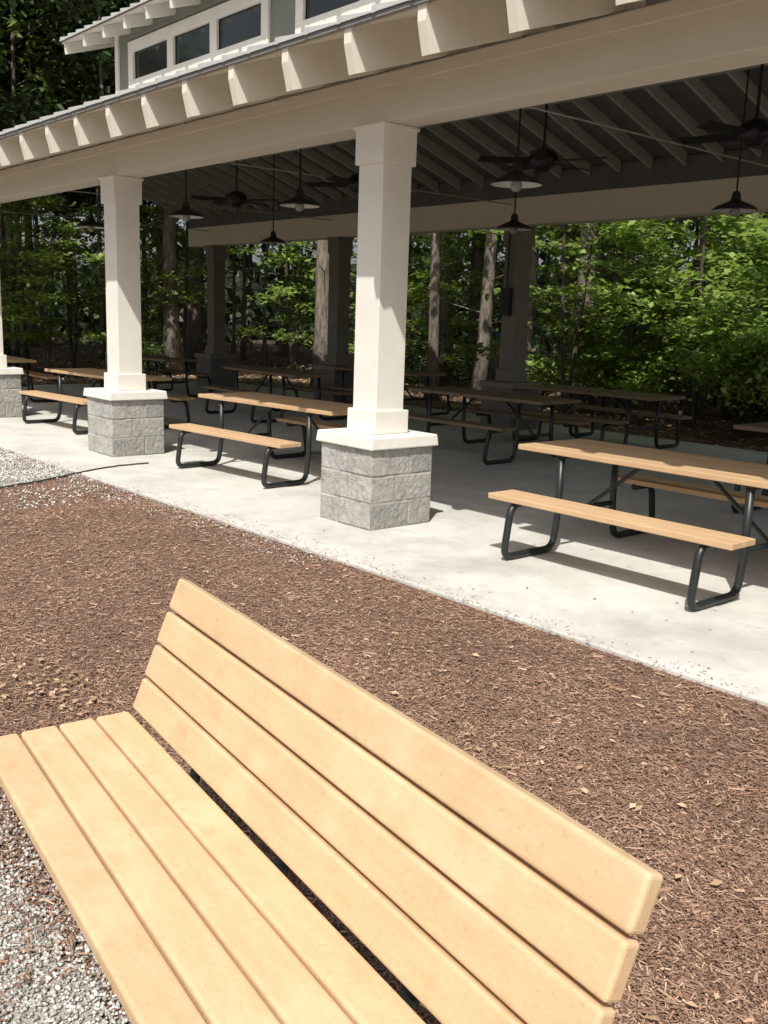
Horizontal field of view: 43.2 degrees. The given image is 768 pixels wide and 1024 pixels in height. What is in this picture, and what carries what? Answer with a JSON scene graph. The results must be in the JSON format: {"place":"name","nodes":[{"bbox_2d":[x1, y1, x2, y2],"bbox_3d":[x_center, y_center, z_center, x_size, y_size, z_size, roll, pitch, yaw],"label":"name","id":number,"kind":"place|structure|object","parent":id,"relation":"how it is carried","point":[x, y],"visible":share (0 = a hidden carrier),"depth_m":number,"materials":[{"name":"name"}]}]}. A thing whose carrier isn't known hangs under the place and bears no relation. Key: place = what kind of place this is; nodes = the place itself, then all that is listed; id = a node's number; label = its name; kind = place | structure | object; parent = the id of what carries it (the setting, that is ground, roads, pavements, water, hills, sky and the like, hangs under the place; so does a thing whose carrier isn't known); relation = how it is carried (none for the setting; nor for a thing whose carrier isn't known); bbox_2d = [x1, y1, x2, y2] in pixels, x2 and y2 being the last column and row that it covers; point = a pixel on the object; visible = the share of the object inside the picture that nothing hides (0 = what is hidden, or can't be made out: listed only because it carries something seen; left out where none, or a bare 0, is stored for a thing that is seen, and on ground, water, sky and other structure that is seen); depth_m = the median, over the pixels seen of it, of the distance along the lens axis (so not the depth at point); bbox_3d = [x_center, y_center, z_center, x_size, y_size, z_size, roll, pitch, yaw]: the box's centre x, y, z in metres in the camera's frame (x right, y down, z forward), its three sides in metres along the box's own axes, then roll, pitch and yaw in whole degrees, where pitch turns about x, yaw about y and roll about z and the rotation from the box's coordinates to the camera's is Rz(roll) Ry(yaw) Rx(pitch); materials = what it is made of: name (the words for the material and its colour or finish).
{"place":"outdoors","nodes":[
{"label":"outdoors","id":0,"kind":"place"},
{"bbox_2d":[0,448,69,486],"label":"gravel strip","id":1,"kind":"object","parent":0,"point":[3,475],"visible":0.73,"depth_m":10.07,"materials":[{"name":"grey gravel"}]},
{"bbox_2d":[0,447,136,510],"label":"side gravel","id":2,"kind":"structure","parent":1,"relation":"on","point":[32,473],"depth_m":9.76,"materials":[{"name":"grey gravel"}]},
{"bbox_2d":[0,447,101,1020],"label":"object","id":3,"kind":"structure","parent":2,"relation":"on","point":[47,901],"depth_m":2.66,"materials":[{"name":"grey gravel"}]},
{"bbox_2d":[0,462,148,487],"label":"cord","id":4,"kind":"object","parent":2,"relation":"on","point":[72,474],"visible":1,"depth_m":9.79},
{"bbox_2d":[0,887,107,1023],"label":"gravel path","id":5,"kind":"structure","parent":0,"point":[84,1014],"depth_m":2.43,"materials":[{"name":"grey gravel"}]},
{"bbox_2d":[0,471,334,1023],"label":"gravel","id":6,"kind":"structure","parent":5,"relation":"on","point":[32,1001],"depth_m":2.53,"materials":[{"name":"grey gravel"}]},
{"bbox_2d":[0,196,722,292],"label":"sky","id":7,"kind":"structure","parent":0,"point":[89,242],"materials":[{"name":"white"}]},
{"bbox_2d":[0,382,767,706],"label":"pavement","id":8,"kind":"structure","parent":0,"point":[452,545],"depth_m":7.86,"materials":[{"name":"concrete"}]},
{"bbox_2d":[7,355,57,401],"bbox_3d":[-6.896,-2.372,17.215,1.829,0.753,2.240,-7,14,-37],"label":"picnic table","id":9,"kind":"object","parent":8,"relation":"on","point":[27,372],"visible":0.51,"depth_m":16.97,"materials":[{"name":"brown wood"}]},
{"bbox_2d":[18,368,194,434],"bbox_3d":[-3.967,-1.609,13.884,1.829,0.753,2.240,-9,16,-44],"label":"picnic table","id":10,"kind":"object","parent":8,"relation":"on","point":[95,373],"visible":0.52,"depth_m":13.78,"materials":[{"name":"brown wood"}]},
{"bbox_2d":[92,354,215,396],"bbox_3d":[-4.582,-2.688,19.177,1.829,0.753,2.240,-8,15,-42],"label":"picnic table","id":11,"kind":"object","parent":8,"relation":"on","point":[158,359],"visible":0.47,"depth_m":18.91,"materials":[{"name":"brown wood"}]},
{"bbox_2d":[169,392,352,487],"bbox_3d":[-1.031,-0.812,10.380,1.829,0.753,2.240,-9,16,-44],"label":"picnic table","id":12,"kind":"object","parent":8,"relation":"on","point":[309,408],"visible":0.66,"depth_m":10.15,"materials":[{"name":"brown wood"}]},
{"bbox_2d":[202,366,352,422],"bbox_3d":[-1.756,-1.937,15.888,1.829,0.753,2.240,-7,14,-37],"label":"picnic table","id":13,"kind":"object","parent":8,"relation":"on","point":[283,373],"visible":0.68,"depth_m":15.74,"materials":[{"name":"brown wood"}]},
{"bbox_2d":[312,366,449,415],"bbox_3d":[0.005,-2.126,17.124,1.829,0.753,2.240,-9,16,-43],"label":"picnic table","id":14,"kind":"object","parent":8,"relation":"on","point":[407,373],"visible":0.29,"depth_m":16.87,"materials":[{"name":"brown wood"}]},
{"bbox_2d":[0,0,767,530],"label":"pavilion","id":15,"kind":"structure","parent":8,"relation":"on","point":[410,108],"depth_m":10.64,"materials":[{"name":"paint"}]},
{"bbox_2d":[76,147,103,230],"bbox_3d":[-4.542,-5.109,15.009,0.464,1.490,0.464,-8,15,-40],"label":"pendant lamp","id":16,"kind":"object","parent":15,"relation":"hanging from","point":[91,224],"visible":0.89,"depth_m":15.07,"materials":[{"name":"black metal"}]},
{"bbox_2d":[169,122,203,221],"bbox_3d":[-2.616,-4.608,12.819,0.464,1.490,0.464,-8,15,-40],"label":"pendant lamp","id":17,"kind":"object","parent":15,"relation":"hanging from","point":[186,213],"visible":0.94,"depth_m":12.88,"materials":[{"name":"black metal"}]},
{"bbox_2d":[128,0,270,88],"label":"window","id":18,"kind":"structure","parent":15,"relation":"in","point":[232,26],"depth_m":13.50,"materials":[{"name":"white glass"}]},
{"bbox_2d":[190,160,279,207],"bbox_3d":[-2.293,-5.285,14.981,1.372,1.120,1.312,-6,14,-36],"label":"ceiling fan","id":19,"kind":"object","parent":15,"relation":"hanging from","point":[237,198],"visible":0.94,"depth_m":14.93,"materials":[{"name":"brown metal"}]},
{"bbox_2d":[259,155,286,246],"bbox_3d":[-1.875,-5.340,16.491,0.464,1.613,0.464,-8,15,-40],"label":"pendant lamp","id":20,"kind":"object","parent":15,"relation":"hanging from","point":[272,240],"visible":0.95,"depth_m":16.52,"materials":[{"name":"black metal"}]},
{"bbox_2d":[279,149,319,211],"bbox_3d":[-0.937,-4.161,10.911,0.464,1.510,0.464,-8,15,-40],"label":"pendant lamp","id":21,"kind":"object","parent":15,"relation":"hanging from","point":[299,201],"visible":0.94,"depth_m":10.97,"materials":[{"name":"black metal"}]},
{"bbox_2d":[306,166,358,192],"bbox_3d":[-0.320,-4.777,12.768,1.372,1.120,1.312,0,11,-8],"label":"ceiling fan","id":22,"kind":"object","parent":15,"relation":"hanging from","point":[351,182],"visible":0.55,"depth_m":12.74,"materials":[{"name":"brown metal"}]},
{"bbox_2d":[295,0,396,33],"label":"window","id":23,"kind":"structure","parent":15,"relation":"in","point":[318,12],"depth_m":11.42,"materials":[{"name":"white glass"}]},
{"bbox_2d":[496,192,531,233],"bbox_3d":[1.704,-4.398,12.423,0.464,1.633,0.464,-8,15,-40],"label":"pendant lamp","id":24,"kind":"object","parent":15,"relation":"hanging from","point":[513,225],"visible":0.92,"depth_m":12.50,"materials":[{"name":"black metal"}]},
{"bbox_2d":[490,36,542,191],"bbox_3d":[1.198,-3.595,8.486,0.464,1.530,0.464,-8,15,-40],"label":"pendant lamp","id":25,"kind":"object","parent":15,"relation":"hanging from","point":[516,179],"visible":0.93,"depth_m":8.55,"materials":[{"name":"black metal"}]},
{"bbox_2d":[478,103,607,171],"bbox_3d":[1.770,-4.239,10.420,1.312,1.120,1.372,-8,15,-40],"label":"ceiling fan","id":26,"kind":"object","parent":15,"relation":"hanging from","point":[543,159],"visible":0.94,"depth_m":10.40,"materials":[{"name":"brown metal"}]},
{"bbox_2d":[677,64,767,149],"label":"ceiling fan","id":27,"kind":"object","parent":15,"relation":"hanging from","point":[752,133],"visible":0.98,"depth_m":8.58,"materials":[{"name":"brown metal"}]},
{"bbox_2d":[712,69,757,216],"bbox_3d":[3.692,-3.886,10.005,0.464,1.627,0.464,-8,15,-40],"label":"pendant lamp","id":28,"kind":"object","parent":15,"relation":"hanging from","point":[735,206],"visible":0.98,"depth_m":10.06,"materials":[{"name":"black metal"}]},
{"bbox_2d":[24,453,759,699],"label":"mulch crumbs","id":29,"kind":"object","parent":8,"relation":"on","point":[404,576],"visible":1,"depth_m":6.44,"materials":[{"name":"brown wood"}]},
{"bbox_2d":[408,386,590,464],"bbox_3d":[1.335,-1.132,12.373,1.829,0.753,2.240,-8,15,-42],"label":"picnic table","id":30,"kind":"object","parent":8,"relation":"on","point":[519,400],"visible":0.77,"depth_m":12.06,"materials":[{"name":"brown wood"}]},
{"bbox_2d":[506,384,691,448],"bbox_3d":[2.988,-1.319,13.581,1.829,0.753,2.240,-8,15,-40],"label":"picnic table","id":31,"kind":"object","parent":8,"relation":"on","point":[630,396],"visible":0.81,"depth_m":13.34,"materials":[{"name":"brown wood"}]},
{"bbox_2d":[488,438,767,610],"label":"picnic table","id":32,"kind":"object","parent":8,"relation":"on","point":[751,477],"visible":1,"depth_m":6.58,"materials":[{"name":"brown wood"}]},
{"bbox_2d":[731,422,767,512],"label":"picnic table","id":33,"kind":"object","parent":8,"relation":"on","point":[760,427],"visible":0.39,"depth_m":9.14,"materials":[{"name":"brown wood"}]},
{"bbox_2d":[0,452,767,1023],"bbox_3d":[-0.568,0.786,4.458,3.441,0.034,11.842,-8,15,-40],"label":"mulch","id":34,"kind":"object","parent":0,"point":[732,988],"visible":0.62,"depth_m":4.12,"materials":[{"name":"brown wood"}]},
{"bbox_2d":[0,579,662,1023],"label":"park bench","id":35,"kind":"object","parent":34,"relation":"on","point":[190,903],"visible":1,"depth_m":1.98,"materials":[{"name":"beige wood"}]},
{"bbox_2d":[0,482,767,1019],"bbox_3d":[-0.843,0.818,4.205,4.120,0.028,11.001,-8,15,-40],"label":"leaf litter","id":36,"kind":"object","parent":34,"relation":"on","point":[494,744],"visible":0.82,"depth_m":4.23,"materials":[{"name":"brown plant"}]},
{"bbox_2d":[7,336,767,451],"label":"ground","id":37,"kind":"structure","parent":0,"point":[747,443],"depth_m":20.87,"materials":[{"name":"brown plant"}]},
{"bbox_2d":[0,2,57,350],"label":"forest tree","id":38,"kind":"object","parent":37,"relation":"on","point":[3,237],"visible":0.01,"depth_m":35.27,"materials":[{"name":"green plant"}]},
{"bbox_2d":[0,0,58,228],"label":"forest tree","id":39,"kind":"object","parent":37,"relation":"on","point":[2,78],"visible":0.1,"depth_m":25.77,"materials":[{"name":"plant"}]},
{"bbox_2d":[0,198,64,367],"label":"understory tree","id":40,"kind":"object","parent":37,"relation":"on","point":[11,245],"visible":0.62,"depth_m":23.25,"materials":[{"name":"green plant"}]},
{"bbox_2d":[0,13,94,210],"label":"forest tree","id":41,"kind":"object","parent":37,"relation":"on","point":[80,199],"visible":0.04,"depth_m":30.00,"materials":[{"name":"green plant"}]},
{"bbox_2d":[24,4,72,346],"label":"forest tree","id":42,"kind":"object","parent":37,"relation":"on","point":[29,326],"depth_m":40.54,"materials":[{"name":"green plant"}]},
{"bbox_2d":[0,193,106,374],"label":"understory tree","id":43,"kind":"object","parent":37,"relation":"on","point":[48,299],"visible":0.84,"depth_m":22.75,"materials":[{"name":"green plant"}]},
{"bbox_2d":[3,231,105,367],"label":"understory tree","id":44,"kind":"object","parent":37,"relation":"on","point":[78,303],"visible":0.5,"depth_m":25.02,"materials":[{"name":"green plant"}]},
{"bbox_2d":[0,0,113,365],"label":"forest tree","id":45,"kind":"object","parent":37,"relation":"on","point":[24,27],"visible":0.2,"depth_m":25.63,"materials":[{"name":"green plant"}]},
{"bbox_2d":[12,51,103,351],"bbox_3d":[-12.046,-12.225,36.778,6.142,12.335,5.691,-3,12,-24],"label":"forest tree","id":46,"kind":"object","parent":37,"relation":"on","point":[67,210],"visible":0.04,"depth_m":37.30,"materials":[{"name":"green plant"}]},
{"bbox_2d":[0,0,123,366],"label":"forest tree","id":47,"kind":"object","parent":37,"relation":"on","point":[98,204],"visible":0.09,"depth_m":26.19,"materials":[{"name":"green plant"}]},
{"bbox_2d":[0,0,128,369],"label":"forest tree","id":48,"kind":"object","parent":37,"relation":"on","point":[82,72],"visible":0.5,"depth_m":24.29,"materials":[{"name":"green plant"}]},
{"bbox_2d":[42,81,95,343],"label":"forest tree","id":49,"kind":"object","parent":37,"relation":"on","point":[67,284],"visible":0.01,"depth_m":43.40,"materials":[{"name":"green plant"}]},
{"bbox_2d":[0,0,139,369],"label":"forest tree","id":50,"kind":"object","parent":37,"relation":"on","point":[82,10],"visible":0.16,"depth_m":21.65,"materials":[{"name":"green plant"}]},
{"bbox_2d":[23,186,155,347],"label":"forest tree","id":51,"kind":"object","parent":37,"relation":"on","point":[56,236],"visible":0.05,"depth_m":41.12,"materials":[{"name":"green plant"}]},
{"bbox_2d":[0,0,201,335],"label":"forest tree","id":52,"kind":"object","parent":37,"relation":"on","point":[78,100],"visible":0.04,"depth_m":25.40,"materials":[{"name":"green plant"}]},
{"bbox_2d":[72,200,163,340],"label":"understory tree","id":53,"kind":"object","parent":37,"relation":"on","point":[141,210],"visible":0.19,"depth_m":27.03,"materials":[{"name":"green plant"}]},
{"bbox_2d":[83,14,163,362],"bbox_3d":[-7.201,-11.957,30.546,5.096,14.555,5.222,-6,14,-34],"label":"forest tree","id":54,"kind":"object","parent":37,"relation":"on","point":[157,343],"visible":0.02,"depth_m":31.20,"materials":[{"name":"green plant"}]},
{"bbox_2d":[82,331,174,370],"bbox_3d":[-6.451,-4.046,24.966,2.114,1.207,2.075,8,13,29],"label":"shrub","id":55,"kind":"object","parent":37,"relation":"on","point":[145,350],"visible":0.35,"depth_m":24.79,"materials":[{"name":"green plant"}]},
{"bbox_2d":[74,0,203,365],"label":"forest tree","id":56,"kind":"object","parent":37,"relation":"on","point":[193,345],"depth_m":30.43,"materials":[{"name":"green plant"}]},
{"bbox_2d":[139,197,155,349],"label":"forest tree","id":57,"kind":"object","parent":37,"relation":"on","point":[144,292],"depth_m":40.72,"materials":[{"name":"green plant"}]},
{"bbox_2d":[105,0,203,375],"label":"forest tree","id":58,"kind":"object","parent":37,"relation":"on","point":[171,336],"visible":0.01,"depth_m":25.63,"materials":[{"name":"brown plant"}]},
{"bbox_2d":[78,206,232,346],"bbox_3d":[-5.954,-5.935,26.365,3.767,4.513,3.691,-7,15,-39],"label":"understory tree","id":59,"kind":"object","parent":37,"relation":"on","point":[153,262],"visible":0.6,"depth_m":25.98,"materials":[{"name":"green plant"}]},
{"bbox_2d":[151,203,206,348],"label":"forest tree","id":60,"kind":"object","parent":37,"relation":"on","point":[203,310],"depth_m":43.84,"materials":[{"name":"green plant"}]},
{"bbox_2d":[179,219,187,347],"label":"forest tree","id":61,"kind":"object","parent":37,"relation":"on","point":[185,316],"depth_m":45.03,"materials":[{"name":"brown plant"}]},
{"bbox_2d":[226,246,240,353],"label":"forest tree","id":62,"kind":"object","parent":37,"relation":"on","point":[233,341],"visible":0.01,"depth_m":36.77,"materials":[{"name":"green plant"}]},
{"bbox_2d":[231,245,245,359],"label":"forest tree","id":63,"kind":"object","parent":37,"relation":"on","point":[243,339],"visible":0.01,"depth_m":35.05,"materials":[{"name":"brown plant"}]},
{"bbox_2d":[246,244,257,350],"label":"forest tree","id":64,"kind":"object","parent":37,"relation":"on","point":[249,344],"depth_m":44.45,"materials":[{"name":"brown plant"}]},
{"bbox_2d":[251,244,274,365],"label":"forest tree","id":65,"kind":"object","parent":37,"relation":"on","point":[264,354],"depth_m":31.57,"materials":[{"name":"brown plant"}]},
{"bbox_2d":[248,244,293,356],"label":"forest tree","id":66,"kind":"object","parent":37,"relation":"on","point":[281,349],"depth_m":38.95,"materials":[{"name":"brown plant"}]},
{"bbox_2d":[227,240,355,378],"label":"understory tree","id":67,"kind":"object","parent":37,"relation":"on","point":[287,291],"visible":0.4,"depth_m":25.85,"materials":[{"name":"green plant"}]},
{"bbox_2d":[248,239,356,347],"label":"understory tree","id":68,"kind":"object","parent":37,"relation":"on","point":[290,256],"visible":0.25,"depth_m":25.89,"materials":[{"name":"green plant"}]},
{"bbox_2d":[301,240,328,385],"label":"forest tree","id":69,"kind":"object","parent":37,"relation":"on","point":[319,352],"visible":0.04,"depth_m":23.27,"materials":[{"name":"brown plant"}]},
{"bbox_2d":[0,242,752,349],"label":"distant thicket","id":70,"kind":"object","parent":37,"relation":"on","point":[258,324],"visible":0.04,"depth_m":64.81,"materials":[{"name":"green plant"}]},
{"bbox_2d":[0,200,759,357],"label":"distant woods","id":71,"kind":"object","parent":37,"relation":"on","point":[272,277],"visible":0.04,"depth_m":50.11,"materials":[{"name":"green plant"}]},
{"bbox_2d":[305,233,471,353],"bbox_3d":[0.295,-5.444,24.481,3.806,4.705,3.885,5,12,17],"label":"understory tree","id":72,"kind":"object","parent":37,"relation":"on","point":[422,267],"visible":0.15,"depth_m":24.19,"materials":[{"name":"green plant"}]},
{"bbox_2d":[419,233,462,401],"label":"forest tree","id":73,"kind":"object","parent":37,"relation":"on","point":[432,363],"visible":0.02,"depth_m":19.97,"materials":[{"name":"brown plant"}]},
{"bbox_2d":[405,232,482,366],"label":"understory tree","id":74,"kind":"object","parent":37,"relation":"on","point":[423,297],"visible":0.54,"depth_m":22.20,"materials":[{"name":"green plant"}]},
{"bbox_2d":[439,232,453,386],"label":"forest tree","id":75,"kind":"object","parent":37,"relation":"on","point":[443,311],"depth_m":22.89,"materials":[{"name":"brown plant"}]},
{"bbox_2d":[404,348,495,386],"bbox_3d":[1.431,-3.323,22.883,2.672,1.102,2.568,-4,13,-27],"label":"shrub","id":76,"kind":"object","parent":37,"relation":"on","point":[463,373],"visible":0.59,"depth_m":22.59,"materials":[{"name":"green plant"}]},
{"bbox_2d":[447,232,461,359],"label":"forest tree","id":77,"kind":"object","parent":37,"relation":"on","point":[450,278],"depth_m":40.48,"materials":[{"name":"brown plant"}]},
{"bbox_2d":[464,231,479,370],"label":"forest tree","id":78,"kind":"object","parent":37,"relation":"on","point":[476,315],"depth_m":31.01,"materials":[{"name":"brown plant"}]},
{"bbox_2d":[447,229,503,401],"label":"forest tree","id":79,"kind":"object","parent":37,"relation":"on","point":[481,368],"visible":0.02,"depth_m":20.41,"materials":[{"name":"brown plant"}]},
{"bbox_2d":[405,230,560,358],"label":"understory tree","id":80,"kind":"object","parent":37,"relation":"on","point":[481,254],"visible":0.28,"depth_m":24.27,"materials":[{"name":"green plant"}]},
{"bbox_2d":[525,226,546,374],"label":"forest tree","id":81,"kind":"object","parent":37,"relation":"on","point":[534,275],"visible":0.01,"depth_m":22.65,"materials":[{"name":"brown plant"}]},
{"bbox_2d":[440,219,718,412],"bbox_3d":[3.512,-4.277,17.260,4.598,5.443,3.678,13,16,43],"label":"understory tree","id":82,"kind":"object","parent":37,"relation":"on","point":[569,270],"visible":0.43,"depth_m":17.29,"materials":[{"name":"green plant"}]},
{"bbox_2d":[527,323,645,411],"bbox_3d":[3.781,-2.832,18.829,2.757,1.896,2.710,7,12,22],"label":"shrub","id":83,"kind":"object","parent":37,"relation":"on","point":[554,378],"visible":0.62,"depth_m":18.57,"materials":[{"name":"green plant"}]},
{"bbox_2d":[565,223,618,402],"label":"forest tree","id":84,"kind":"object","parent":37,"relation":"on","point":[582,281],"visible":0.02,"depth_m":20.85,"materials":[{"name":"brown plant"}]},
{"bbox_2d":[530,220,674,387],"bbox_3d":[5.079,-5.531,22.952,3.562,5.788,4.454,11,14,38],"label":"understory tree","id":85,"kind":"object","parent":37,"relation":"on","point":[544,308],"visible":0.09,"depth_m":22.81,"materials":[{"name":"green plant"}]},
{"bbox_2d":[525,222,691,406],"bbox_3d":[4.328,-4.090,18.956,3.805,4.463,3.884,-8,15,-41],"label":"understory tree","id":86,"kind":"object","parent":37,"relation":"on","point":[541,365],"visible":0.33,"depth_m":18.69,"materials":[{"name":"green plant"}]},
{"bbox_2d":[608,231,651,408],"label":"forest tree","id":87,"kind":"object","parent":37,"relation":"on","point":[628,340],"depth_m":19.42,"materials":[{"name":"brown plant"}]},
{"bbox_2d":[579,223,711,366],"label":"understory tree","id":88,"kind":"object","parent":37,"relation":"on","point":[627,256],"visible":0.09,"depth_m":19.67,"materials":[{"name":"green plant"}]},
{"bbox_2d":[570,218,755,419],"bbox_3d":[5.073,-3.855,17.369,3.113,4.640,3.892,1,11,-2],"label":"understory tree","id":89,"kind":"object","parent":37,"relation":"on","point":[664,249],"visible":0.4,"depth_m":16.98,"materials":[{"name":"green plant"}]},
{"bbox_2d":[576,213,767,427],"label":"understory tree","id":90,"kind":"object","parent":37,"relation":"on","point":[702,250],"visible":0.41,"depth_m":16.01,"materials":[{"name":"green plant"}]},
{"bbox_2d":[580,325,763,424],"bbox_3d":[5.133,-2.405,16.820,2.990,1.935,2.939,-1,12,-14],"label":"shrub","id":91,"kind":"object","parent":37,"relation":"on","point":[685,381],"visible":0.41,"depth_m":16.97,"materials":[{"name":"green plant"}]},
{"bbox_2d":[620,216,729,393],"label":"understory tree","id":92,"kind":"object","parent":37,"relation":"on","point":[688,261],"visible":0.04,"depth_m":24.11,"materials":[{"name":"green plant"}]},
{"bbox_2d":[640,212,767,401],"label":"understory tree","id":93,"kind":"object","parent":37,"relation":"on","point":[698,220],"visible":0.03,"depth_m":21.86,"materials":[{"name":"green plant"}]},
{"bbox_2d":[650,212,767,417],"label":"understory tree","id":94,"kind":"object","parent":37,"relation":"on","point":[747,215],"visible":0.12,"depth_m":18.20,"materials":[{"name":"green plant"}]},
{"bbox_2d":[652,308,767,437],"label":"shrub","id":95,"kind":"object","parent":37,"relation":"on","point":[713,358],"visible":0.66,"depth_m":14.76,"materials":[{"name":"green plant"}]},
{"bbox_2d":[661,214,767,420],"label":"understory tree","id":96,"kind":"object","parent":37,"relation":"on","point":[722,270],"visible":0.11,"depth_m":17.74,"materials":[{"name":"green plant"}]},
{"bbox_2d":[667,214,767,366],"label":"understory tree","id":97,"kind":"object","parent":37,"relation":"on","point":[754,274],"visible":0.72,"depth_m":15.08,"materials":[{"name":"green plant"}]},
{"bbox_2d":[706,321,767,415],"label":"shrub","id":98,"kind":"object","parent":37,"relation":"on","point":[742,391],"visible":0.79,"depth_m":14.35,"materials":[{"name":"green plant"}]},
{"bbox_2d":[710,389,767,435],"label":"shrub","id":99,"kind":"object","parent":37,"relation":"on","point":[754,413],"visible":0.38,"depth_m":15.84,"materials":[{"name":"green plant"}]},
{"bbox_2d":[725,246,767,323],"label":"understory tree","id":100,"kind":"object","parent":37,"relation":"on","point":[750,293],"visible":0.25,"depth_m":16.65,"materials":[{"name":"green plant"}]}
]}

